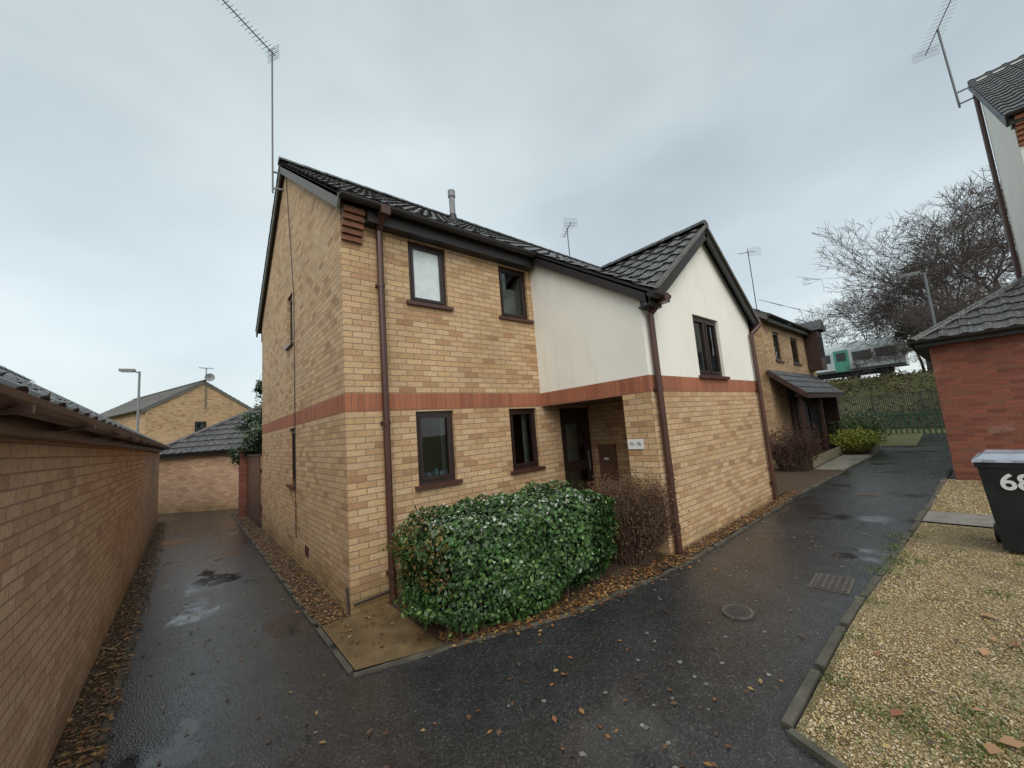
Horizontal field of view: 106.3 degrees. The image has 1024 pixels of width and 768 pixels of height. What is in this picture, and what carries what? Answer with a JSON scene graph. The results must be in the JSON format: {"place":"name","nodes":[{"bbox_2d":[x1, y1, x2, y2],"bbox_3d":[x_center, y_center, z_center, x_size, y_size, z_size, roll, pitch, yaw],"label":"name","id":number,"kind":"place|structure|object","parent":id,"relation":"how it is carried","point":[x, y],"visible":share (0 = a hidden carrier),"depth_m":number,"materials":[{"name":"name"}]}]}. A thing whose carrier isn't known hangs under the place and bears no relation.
{"place":"outdoors","nodes":[
{"label":"outdoors","id":0,"kind":"place"},
{"bbox_2d":[0,0,1023,413],"label":"sky","id":1,"kind":"structure","parent":0,"point":[137,197],"materials":[{"name":"grey"}]},
{"bbox_2d":[89,433,993,767],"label":"tarmac path","id":2,"kind":"structure","parent":0,"point":[283,649],"depth_m":3.05,"materials":[{"name":"asphalt"}]},
{"bbox_2d":[47,522,161,767],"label":"planting bed","id":3,"kind":"object","parent":2,"relation":"on","point":[55,763],"visible":0.5,"depth_m":3.28,"materials":[{"name":"soil"}]},
{"bbox_2d":[51,526,163,767],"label":"gravel stones","id":4,"kind":"object","parent":3,"relation":"on","point":[95,720],"visible":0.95,"depth_m":3.37,"materials":[{"name":"gravel"}]},
{"bbox_2d":[91,522,164,767],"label":"path edging","id":5,"kind":"object","parent":2,"relation":"on","point":[96,763],"visible":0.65,"depth_m":3.43,"materials":[{"name":"concrete"}]},
{"bbox_2d":[234,514,348,626],"bbox_3d":[-5.152,3.242,7.951,0.380,0.001,10.200,1,-9,-40],"label":"planting bed","id":6,"kind":"object","parent":2,"relation":"on","point":[274,549],"visible":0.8,"depth_m":5.75,"materials":[{"name":"soil"}]},
{"bbox_2d":[238,517,349,626],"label":"gravel stones","id":7,"kind":"object","parent":6,"relation":"on","point":[334,609],"visible":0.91,"depth_m":5.36,"materials":[{"name":"gravel"}]},
{"bbox_2d":[321,602,442,669],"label":"concrete slab","id":8,"kind":"structure","parent":2,"relation":"on","point":[395,635],"depth_m":3.69,"materials":[{"name":"concrete"}]},
{"bbox_2d":[181,515,865,767],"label":"lichen spots","id":9,"kind":"object","parent":2,"relation":"on","point":[582,753],"visible":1,"depth_m":2.67,"materials":[{"name":"lichen"}]},
{"bbox_2d":[52,491,1004,767],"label":"fallen leaves","id":10,"kind":"object","parent":2,"relation":"on","point":[100,755],"visible":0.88,"depth_m":3.82,"materials":[{"name":"brown plant"}]},
{"bbox_2d":[387,553,686,644],"bbox_3d":[0.318,2.311,4.524,2.800,0.185,2.270,1,-9,-40],"label":"planting bed","id":11,"kind":"object","parent":2,"relation":"on","point":[614,568],"visible":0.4,"depth_m":4.14,"materials":[{"name":"soil"}]},
{"bbox_2d":[383,479,630,645],"bbox_3d":[-0.020,1.821,4.255,2.650,1.390,1.458,-1,-7,-24],"label":"privet hedge","id":12,"kind":"object","parent":11,"relation":"on","point":[469,563],"visible":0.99,"depth_m":3.77,"materials":[{"name":"green plant"}]},
{"bbox_2d":[575,464,689,565],"bbox_3d":[1.490,1.586,4.798,1.325,1.184,1.346,1,-9,-40],"label":"deciduous shrub","id":13,"kind":"object","parent":11,"relation":"on","point":[643,531],"visible":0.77,"depth_m":4.54,"materials":[{"name":"brown plant"}]},
{"bbox_2d":[231,445,882,677],"bbox_3d":[3.432,2.578,8.515,22.982,0.285,9.511,-4,-7,-8],"label":"path edging","id":14,"kind":"object","parent":2,"relation":"on","point":[342,661],"visible":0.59,"depth_m":3.87,"materials":[{"name":"concrete"}]},
{"bbox_2d":[672,493,783,558],"bbox_3d":[3.865,2.141,6.214,4.800,0.001,0.250,1,-9,-40],"label":"planting bed","id":15,"kind":"object","parent":2,"relation":"on","point":[686,555],"visible":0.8,"depth_m":5.32,"materials":[{"name":"soil"}]},
{"bbox_2d":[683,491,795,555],"bbox_3d":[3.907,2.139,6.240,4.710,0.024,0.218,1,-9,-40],"label":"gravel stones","id":16,"kind":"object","parent":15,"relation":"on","point":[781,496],"visible":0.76,"depth_m":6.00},
{"bbox_2d":[721,604,755,620],"bbox_3d":[1.981,2.007,3.361,0.269,0.055,0.267,1,-9,-40],"label":"drain cover","id":17,"kind":"object","parent":2,"relation":"on","point":[739,612],"visible":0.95,"depth_m":3.34,"materials":[{"name":"metal"}]},
{"bbox_2d":[774,468,842,496],"bbox_3d":[6.296,2.292,9.109,4.350,0.001,1.730,1,-9,-40],"label":"planting bed","id":18,"kind":"object","parent":2,"relation":"on","point":[791,481],"visible":0.4,"depth_m":9.13,"materials":[{"name":"soil"}]},
{"bbox_2d":[769,422,832,471],"bbox_3d":[7.605,1.714,10.467,1.695,1.298,1.545,-7,-7,23],"label":"deciduous shrub","id":19,"kind":"object","parent":18,"relation":"on","point":[789,448],"visible":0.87,"depth_m":10.25,"materials":[{"name":"brown plant"}]},
{"bbox_2d":[812,446,842,466],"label":"low wall","id":20,"kind":"structure","parent":2,"relation":"on","point":[826,456],"depth_m":11.82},
{"bbox_2d":[808,572,854,594],"bbox_3d":[3.083,1.925,3.698,0.420,0.042,0.300,2,-9,-43],"label":"drain cover","id":21,"kind":"object","parent":2,"relation":"on","point":[833,583],"visible":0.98,"depth_m":3.67,"materials":[{"name":"metal"}]},
{"bbox_2d":[815,455,871,469],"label":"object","id":22,"kind":"object","parent":2,"relation":"on","point":[843,462],"visible":1,"depth_m":11.12,"materials":[{"name":"concrete"}]},
{"bbox_2d":[815,445,878,454],"bbox_3d":[12.288,2.409,14.062,3.800,0.001,1.850,1,-9,-40],"label":"planting bed","id":23,"kind":"object","parent":2,"relation":"on","point":[858,453],"visible":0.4,"depth_m":13.04,"materials":[{"name":"soil"}]},
{"bbox_2d":[821,415,890,448],"bbox_3d":[12.695,1.754,14.191,2.026,1.302,1.948,-7,-7,22],"label":"evergreen shrub","id":24,"kind":"object","parent":23,"relation":"on","point":[850,426],"visible":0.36,"depth_m":13.86,"materials":[{"name":"green plant"}]},
{"bbox_2d":[829,426,888,453],"bbox_3d":[11.663,1.891,12.994,1.554,0.911,1.597,1,-9,-40],"label":"evergreen shrub","id":25,"kind":"object","parent":23,"relation":"on","point":[852,441],"visible":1,"depth_m":12.78,"materials":[{"name":"green plant"}]},
{"bbox_2d":[781,521,920,767],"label":"path edging","id":26,"kind":"object","parent":2,"relation":"on","point":[794,711],"visible":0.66,"depth_m":2.53,"materials":[{"name":"concrete"}]},
{"bbox_2d":[856,491,880,496],"bbox_3d":[6.620,2.054,7.134,0.400,0.042,0.300,1,-9,-40],"label":"drain cover","id":27,"kind":"object","parent":2,"relation":"on","point":[872,494],"visible":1,"depth_m":7.10,"materials":[{"name":"metal"}]},
{"bbox_2d":[795,522,1023,767],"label":"gravel bed","id":28,"kind":"object","parent":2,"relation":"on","point":[894,611],"visible":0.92,"depth_m":2.50,"materials":[{"name":"gravel"}]},
{"bbox_2d":[800,530,1023,767],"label":"weeds","id":29,"kind":"object","parent":28,"relation":"on","point":[939,731],"visible":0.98,"depth_m":2.13,"materials":[{"name":"green plant"}]},
{"bbox_2d":[875,597,1023,753],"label":"fallen leaves","id":30,"kind":"object","parent":28,"relation":"on","point":[991,748],"visible":1,"depth_m":1.94,"materials":[{"name":"brown plant"}]},
{"bbox_2d":[922,511,994,526],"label":"concrete path slab","id":31,"kind":"structure","parent":28,"relation":"on","point":[963,518],"depth_m":5.24,"materials":[{"name":"concrete"}]},
{"bbox_2d":[971,450,1023,551],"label":"wheelie bin","id":32,"kind":"object","parent":28,"relation":"on","point":[1001,473],"visible":1,"depth_m":4.00,"materials":[{"name":"plastic"}]},
{"bbox_2d":[903,271,935,324],"bbox_3d":[15.779,-0.938,14.391,0.619,6.780,0.240,-9,-8,33],"label":"street lamp","id":33,"kind":"object","parent":2,"relation":"on","point":[911,274],"visible":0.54,"depth_m":14.57,"materials":[{"name":"grey metal"}]},
{"bbox_2d":[929,479,992,515],"bbox_3d":[9.240,1.544,4.727,3.300,0.001,5.470,1,-9,-40],"label":"gravel bed","id":34,"kind":"object","parent":2,"relation":"on","point":[983,509],"visible":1,"depth_m":6.22,"materials":[{"name":"gravel"}]},
{"bbox_2d":[565,424,581,492],"bbox_3d":[1.107,1.437,6.942,0.350,1.400,0.010,1,-9,-40],"label":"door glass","id":35,"kind":"object","parent":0,"point":[572,447],"depth_m":6.97,"materials":[{"name":"glass"}]},
{"bbox_2d":[828,371,944,431],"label":"railway embankment","id":36,"kind":"structure","parent":0,"point":[865,392],"depth_m":27.16,"materials":[{"name":"green plant"}]},
{"bbox_2d":[791,313,854,346],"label":"bare tree","id":37,"kind":"object","parent":36,"relation":"on","point":[835,330],"visible":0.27,"depth_m":40.66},
{"bbox_2d":[795,302,894,344],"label":"bare tree","id":38,"kind":"object","parent":36,"relation":"on","point":[831,320],"visible":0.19,"depth_m":40.74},
{"bbox_2d":[816,336,909,379],"bbox_3d":[28.159,-1.172,42.274,2.730,3.470,21.600,1,-9,-40],"label":"train carriage","id":39,"kind":"object","parent":36,"relation":"on","point":[839,359],"visible":0.25,"depth_m":35.91,"materials":[{"name":"metal"}]},
{"bbox_2d":[823,366,944,428],"bbox_3d":[27.038,0.887,27.503,19.618,4.251,30.049,1,-9,-40],"label":"embankment scrub","id":40,"kind":"object","parent":36,"relation":"on","point":[844,385],"visible":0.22,"depth_m":27.68,"materials":[{"name":"green plant"}]},
{"bbox_2d":[829,289,938,339],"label":"bare tree","id":41,"kind":"object","parent":36,"relation":"on","point":[858,310],"visible":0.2,"depth_m":40.25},
{"bbox_2d":[844,340,925,387],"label":"bare tree","id":42,"kind":"object","parent":36,"relation":"on","point":[892,354],"visible":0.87,"depth_m":27.86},
{"bbox_2d":[837,390,944,429],"bbox_3d":[19.706,2.023,23.792,0.060,2.300,16.100,1,-9,-40],"label":"boundary fence","id":43,"kind":"object","parent":36,"relation":"on","point":[895,411],"visible":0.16,"depth_m":21.52,"materials":[{"name":"metal"}]},
{"bbox_2d":[823,268,977,371],"bbox_3d":[33.629,-5.233,32.821,8.119,9.439,11.623,1,-9,-40],"label":"bare tree","id":44,"kind":"object","parent":36,"relation":"on","point":[920,360],"visible":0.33,"depth_m":33.31,"materials":[{"name":"plant"}]},
{"bbox_2d":[797,176,1017,320],"bbox_3d":[35.970,-8.525,33.176,17.728,15.758,13.138,-5,-7,7],"label":"bare tree","id":45,"kind":"object","parent":36,"relation":"on","point":[840,263],"visible":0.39,"depth_m":32.19,"materials":[{"name":"plant"}]},
{"bbox_2d":[812,240,1014,353],"bbox_3d":[34.618,-6.406,32.061,17.481,11.466,10.780,-3,-7,-10],"label":"bare tree","id":46,"kind":"object","parent":36,"relation":"on","point":[848,311],"visible":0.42,"depth_m":32.22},
{"bbox_2d":[854,270,986,338],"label":"bare tree","id":47,"kind":"object","parent":36,"relation":"on","point":[897,307],"visible":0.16,"depth_m":36.30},
{"bbox_2d":[876,293,974,345],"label":"bare tree","id":48,"kind":"object","parent":36,"relation":"on","point":[891,319],"visible":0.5,"depth_m":25.35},
{"bbox_2d":[844,229,1015,363],"bbox_3d":[35.238,-6.359,31.349,10.422,11.070,12.458,1,-9,-40],"label":"bare tree","id":49,"kind":"object","parent":36,"relation":"on","point":[901,275],"visible":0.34,"depth_m":32.57,"materials":[{"name":"plant"}]},
{"bbox_2d":[846,160,1022,365],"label":"bare tree","id":50,"kind":"object","parent":36,"relation":"on","point":[953,226],"visible":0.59,"depth_m":26.45,"materials":[{"name":"plant"}]},
{"bbox_2d":[856,179,1012,338],"bbox_3d":[39.892,-9.530,31.542,12.271,16.724,18.070,-2,-7,-20],"label":"bare tree","id":51,"kind":"object","parent":36,"relation":"on","point":[961,211],"visible":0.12,"depth_m":34.81,"materials":[{"name":"plant"}]},
{"bbox_2d":[883,291,989,370],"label":"ivy covered tree","id":52,"kind":"object","parent":36,"relation":"on","point":[899,335],"visible":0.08,"depth_m":30.33,"materials":[{"name":"green plant"}]},
{"bbox_2d":[871,212,1020,312],"bbox_3d":[34.308,-6.379,28.324,8.071,11.185,11.028,11,-17,-67],"label":"bare tree","id":53,"kind":"object","parent":36,"relation":"on","point":[977,275],"visible":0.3,"depth_m":28.65,"materials":[{"name":"plant"}]},
{"bbox_2d":[888,276,1013,365],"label":"bare tree","id":54,"kind":"object","parent":36,"relation":"on","point":[968,290],"visible":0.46,"depth_m":20.93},
{"bbox_2d":[896,221,1021,314],"bbox_3d":[32.526,-5.794,26.440,8.646,10.054,8.816,1,-9,-40],"label":"bare tree","id":55,"kind":"object","parent":36,"relation":"on","point":[932,273],"visible":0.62,"depth_m":26.33,"materials":[{"name":"plant"}]},
{"bbox_2d":[898,168,1020,288],"bbox_3d":[32.955,-7.969,24.326,17.144,14.226,16.612,-4,-7,-7],"label":"bare tree","id":56,"kind":"object","parent":36,"relation":"on","point":[975,208],"visible":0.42,"depth_m":21.79,"materials":[{"name":"plant"}]},
{"bbox_2d":[877,432,923,445],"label":"lawn","id":57,"kind":"structure","parent":0,"point":[903,439],"depth_m":16.13,"materials":[{"name":"green plant"}]},
{"bbox_2d":[840,411,887,434],"bbox_3d":[14.609,1.842,16.537,2.251,1.381,2.127,-6,-7,16],"label":"evergreen shrub","id":58,"kind":"object","parent":57,"relation":"on","point":[850,416],"visible":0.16,"depth_m":16.27,"materials":[{"name":"green plant"}]},
{"bbox_2d":[882,429,945,433],"bbox_3d":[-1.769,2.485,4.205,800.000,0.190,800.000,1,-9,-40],"label":"ground","id":59,"kind":"structure","parent":0,"point":[933,431],"depth_m":19.72,"materials":[{"name":"green plant"}]},
{"bbox_2d":[0,365,169,767],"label":"brick wall","id":60,"kind":"structure","parent":59,"relation":"on","point":[79,487],"depth_m":2.49,"materials":[{"name":"brick"}]},
{"bbox_2d":[118,368,140,431],"bbox_3d":[-14.113,2.085,14.110,0.618,5.330,0.240,0,-8,-34],"label":"street lamp","id":61,"kind":"object","parent":59,"relation":"on","point":[138,393],"visible":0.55,"depth_m":14.37,"materials":[{"name":"grey metal"}]},
{"bbox_2d":[109,384,248,444],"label":"walls","id":62,"kind":"structure","parent":59,"relation":"on","point":[172,419],"depth_m":26.06,"materials":[{"name":"brick"}]},
{"bbox_2d":[101,380,247,416],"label":"roof tiles","id":63,"kind":"object","parent":62,"relation":"on","point":[145,402],"visible":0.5,"depth_m":28.07,"materials":[{"name":"grey tile"}]},
{"bbox_2d":[107,381,251,417],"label":"fascia and gutter","id":64,"kind":"structure","parent":62,"relation":"attached to","point":[189,389],"depth_m":26.41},
{"bbox_2d":[196,423,204,431],"bbox_3d":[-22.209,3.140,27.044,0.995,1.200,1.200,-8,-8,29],"label":"window","id":65,"kind":"object","parent":62,"relation":"attached to","point":[200,426],"depth_m":27.55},
{"bbox_2d":[204,368,214,408],"bbox_3d":[-21.739,0.266,27.265,0.761,2.970,1.154,-8,-8,29],"label":"satellite dish","id":66,"kind":"object","parent":62,"relation":"attached to","point":[209,377],"visible":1,"depth_m":27.32,"materials":[{"name":"metal"}]},
{"bbox_2d":[158,405,261,513],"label":"brick garage","id":67,"kind":"structure","parent":59,"relation":"on","point":[198,471],"depth_m":12.84,"materials":[{"name":"brick"}]},
{"bbox_2d":[226,375,261,465],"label":"evergreen tree","id":68,"kind":"object","parent":59,"relation":"on","point":[255,446],"visible":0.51,"depth_m":11.23,"materials":[{"name":"green plant"}]},
{"bbox_2d":[238,450,261,527],"bbox_3d":[-7.065,2.783,10.490,0.500,2.020,3.120,1,-9,-40],"label":"garden fence","id":69,"kind":"object","parent":59,"relation":"on","point":[249,494],"visible":0.95,"depth_m":10.58,"materials":[{"name":"brown wood"}]},
{"bbox_2d":[262,176,773,614],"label":"walls","id":70,"kind":"structure","parent":59,"relation":"on","point":[475,365],"depth_m":5.62,"materials":[{"name":"brick"}]},
{"bbox_2d":[222,0,283,192],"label":"tv aerial","id":71,"kind":"object","parent":70,"relation":"attached to","point":[272,60],"visible":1,"depth_m":7.73,"materials":[{"name":"metal"}]},
{"bbox_2d":[284,298,293,350],"bbox_3d":[-4.046,-1.145,7.051,0.155,0.983,0.570,1,-9,-40],"label":"side window frame","id":72,"kind":"object","parent":70,"relation":"attached to","point":[288,346],"visible":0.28,"depth_m":7.15,"materials":[{"name":"brown plastic"}]},
{"bbox_2d":[286,428,294,488],"bbox_3d":[-3.812,1.286,6.711,0.155,1.013,0.590,1,-9,-40],"label":"side window frame","id":73,"kind":"object","parent":70,"relation":"attached to","point":[291,486],"visible":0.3,"depth_m":6.82,"materials":[{"name":"brown plastic"}]},
{"bbox_2d":[286,179,388,613],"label":"cables","id":74,"kind":"object","parent":70,"relation":"attached to","point":[307,555],"visible":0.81,"depth_m":6.41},
{"bbox_2d":[406,241,453,310],"bbox_3d":[-1.200,-1.526,5.456,0.710,0.938,0.155,1,-9,-40],"label":"window frame","id":75,"kind":"object","parent":70,"relation":"attached to","point":[428,303],"visible":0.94,"depth_m":5.44,"materials":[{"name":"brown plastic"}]},
{"bbox_2d":[413,249,439,300],"bbox_3d":[-1.226,-1.544,5.487,0.420,0.725,0.001,1,-9,-40],"label":"window glass","id":76,"kind":"object","parent":75,"relation":"attached to","point":[426,277],"visible":1,"depth_m":5.49,"materials":[{"name":"glass"}]},
{"bbox_2d":[421,417,447,476],"bbox_3d":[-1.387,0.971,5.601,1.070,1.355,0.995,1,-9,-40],"label":"window pane","id":77,"kind":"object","parent":70,"relation":"attached to","point":[434,447],"depth_m":6.23,"materials":[{"name":"glass"}]},
{"bbox_2d":[415,411,462,490],"bbox_3d":[-1.022,0.865,5.168,0.690,0.998,0.155,1,-9,-40],"label":"window frame","id":78,"kind":"object","parent":70,"relation":"attached to","point":[437,481],"visible":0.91,"depth_m":5.17,"materials":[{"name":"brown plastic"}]},
{"bbox_2d":[255,156,751,331],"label":"roof tiles","id":79,"kind":"object","parent":70,"relation":"on","point":[647,266],"visible":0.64,"depth_m":6.80,"materials":[{"name":"tile"}]},
{"bbox_2d":[448,189,457,220],"bbox_3d":[-1.527,-4.480,9.846,0.280,1.000,0.280,1,-9,-40],"label":"flue","id":80,"kind":"object","parent":79,"relation":"on","point":[451,197],"visible":0.77,"depth_m":9.80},
{"bbox_2d":[563,218,577,255],"bbox_3d":[2.018,-4.853,13.321,0.497,1.402,0.939,-4,-7,-1],"label":"tv aerial","id":81,"kind":"object","parent":79,"relation":"on","point":[567,231],"visible":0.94,"depth_m":13.17,"materials":[{"name":"metal"}]},
{"bbox_2d":[256,164,759,341],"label":"fascias and gutters","id":82,"kind":"object","parent":70,"relation":"attached to","point":[408,225],"visible":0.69,"depth_m":5.74,"materials":[{"name":"plastic"}]},
{"bbox_2d":[501,273,520,314],"bbox_3d":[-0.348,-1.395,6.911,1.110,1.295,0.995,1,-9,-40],"label":"window pane","id":83,"kind":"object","parent":70,"relation":"attached to","point":[511,293],"depth_m":6.87,"materials":[{"name":"glass"}]},
{"bbox_2d":[498,266,533,323],"bbox_3d":[0.017,-1.501,6.479,0.730,0.938,0.155,1,-9,-40],"label":"window frame","id":84,"kind":"object","parent":70,"relation":"attached to","point":[522,317],"visible":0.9,"depth_m":6.52,"materials":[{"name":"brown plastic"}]},
{"bbox_2d":[512,414,531,463],"bbox_3d":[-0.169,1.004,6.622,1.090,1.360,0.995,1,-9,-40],"label":"window pane","id":85,"kind":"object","parent":70,"relation":"attached to","point":[522,440],"depth_m":7.03,"materials":[{"name":"glass"}]},
{"bbox_2d":[509,408,545,473],"bbox_3d":[0.196,0.898,6.190,0.710,1.003,0.155,1,-9,-40],"label":"window frame","id":86,"kind":"object","parent":70,"relation":"attached to","point":[518,468],"visible":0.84,"depth_m":6.22,"materials":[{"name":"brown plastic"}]},
{"bbox_2d":[564,416,588,494],"bbox_3d":[0.712,1.529,7.464,0.940,2.200,1.300,1,-9,-40],"label":"door hall","id":87,"kind":"structure","parent":70,"relation":"attached to","point":[577,420],"depth_m":7.14,"materials":[{"name":"wood"}]},
{"bbox_2d":[375,203,778,603],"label":"downpipes","id":88,"kind":"object","parent":70,"relation":"attached to","point":[384,211],"visible":0.92,"depth_m":4.85,"materials":[{"name":"plastic"}]},
{"bbox_2d":[559,408,594,490],"bbox_3d":[1.195,1.412,6.947,0.806,1.958,0.092,1,-9,-40],"label":"front door","id":89,"kind":"structure","parent":70,"relation":"attached to","point":[586,463],"depth_m":7.06,"materials":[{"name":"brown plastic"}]},
{"bbox_2d":[598,444,619,479],"bbox_3d":[1.738,1.414,6.944,0.062,0.630,0.370,1,-9,-40],"label":"meter box","id":90,"kind":"object","parent":70,"relation":"attached to","point":[608,460],"visible":0.86,"depth_m":6.91,"materials":[{"name":"brown plastic"}]},
{"bbox_2d":[627,439,643,448],"bbox_3d":[1.647,0.802,5.116,0.012,0.130,0.230,1,-9,-40],"label":"number sign plate","id":91,"kind":"object","parent":70,"relation":"attached to","point":[633,442],"visible":1,"depth_m":5.11,"materials":[{"name":"white plastic"}]},
{"bbox_2d":[694,323,716,371],"bbox_3d":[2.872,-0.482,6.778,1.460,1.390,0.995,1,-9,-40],"label":"window pane","id":92,"kind":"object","parent":70,"relation":"attached to","point":[699,346],"visible":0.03,"depth_m":7.03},
{"bbox_2d":[692,316,729,379],"bbox_3d":[3.237,-0.588,6.346,1.080,1.033,0.155,1,-9,-40],"label":"wing window frame","id":93,"kind":"object","parent":70,"relation":"attached to","point":[708,373],"visible":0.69,"depth_m":6.37,"materials":[{"name":"wood"}]},
{"bbox_2d":[754,317,816,463],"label":"walls","id":94,"kind":"structure","parent":59,"relation":"on","point":[776,404],"depth_m":12.56,"materials":[{"name":"brick"}]},
{"bbox_2d":[772,332,784,362],"bbox_3d":[9.041,-1.257,13.121,0.820,1.043,0.155,1,-9,-40],"label":"window frame","id":95,"kind":"object","parent":94,"relation":"attached to","point":[778,359],"visible":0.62,"depth_m":13.29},
{"bbox_2d":[754,310,812,335],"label":"fascia and gutter","id":96,"kind":"structure","parent":94,"relation":"attached to","point":[768,318],"depth_m":13.06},
{"bbox_2d":[790,341,796,361],"bbox_3d":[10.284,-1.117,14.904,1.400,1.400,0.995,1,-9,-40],"label":"window pane","id":97,"kind":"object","parent":94,"relation":"attached to","point":[793,350],"depth_m":15.08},
{"bbox_2d":[790,338,802,365],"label":"window frame","id":98,"kind":"object","parent":94,"relation":"attached to","point":[796,353],"visible":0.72,"depth_m":14.70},
{"bbox_2d":[766,319,845,458],"bbox_3d":[10.366,0.008,13.794,5.965,5.200,1.667,1,-9,-40],"label":"porch","id":99,"kind":"object","parent":94,"relation":"attached to","point":[812,399],"visible":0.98,"depth_m":14.05,"materials":[{"name":"tile"}]},
{"bbox_2d":[842,408,944,433],"bbox_3d":[17.965,2.149,20.279,0.080,1.200,8.240,1,-9,-40],"label":"green railing fence","id":100,"kind":"object","parent":59,"relation":"on","point":[941,426],"visible":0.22,"depth_m":18.59,"materials":[{"name":"metal"}]},
{"bbox_2d":[914,469,952,521],"bbox_3d":[7.812,1.961,7.019,5.670,0.102,0.081,1,-9,-38],"label":"path edging","id":101,"kind":"object","parent":59,"relation":"on","point":[923,512],"visible":0.7,"depth_m":6.33,"materials":[{"name":"concrete"}]},
{"bbox_2d":[905,276,1023,480],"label":"red brick garage","id":102,"kind":"structure","parent":59,"relation":"on","point":[973,353],"depth_m":7.56,"materials":[{"name":"brick"}]},
{"bbox_2d":[976,58,1023,275],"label":"walls","id":103,"kind":"structure","parent":59,"relation":"on","point":[1007,143],"depth_m":9.21,"materials":[{"name":"white paint"}]},
{"bbox_2d":[967,83,1023,278],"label":"fascia and gutter","id":104,"kind":"structure","parent":103,"relation":"attached to","point":[1007,120],"depth_m":10.29,"materials":[{"name":"plastic"}]},
{"bbox_2d":[967,54,1023,115],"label":"roof tiles","id":105,"kind":"object","parent":103,"relation":"on","point":[1002,91],"visible":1,"depth_m":9.30,"materials":[{"name":"tile"}]},
{"bbox_2d":[911,0,974,107],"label":"tv aerial","id":106,"kind":"object","parent":105,"relation":"attached to","point":[949,69],"visible":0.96,"depth_m":11.12,"materials":[{"name":"metal"}]},
{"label":"roof tiles","id":107,"kind":"object","parent":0,"visible":0},
{"bbox_2d":[739,246,760,308],"bbox_3d":[9.235,-3.841,14.718,0.498,3.011,1.206,-6,-7,14],"label":"tv aerial","id":108,"kind":"object","parent":107,"relation":"attached to","point":[747,252],"visible":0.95,"depth_m":14.52,"materials":[{"name":"metal"}]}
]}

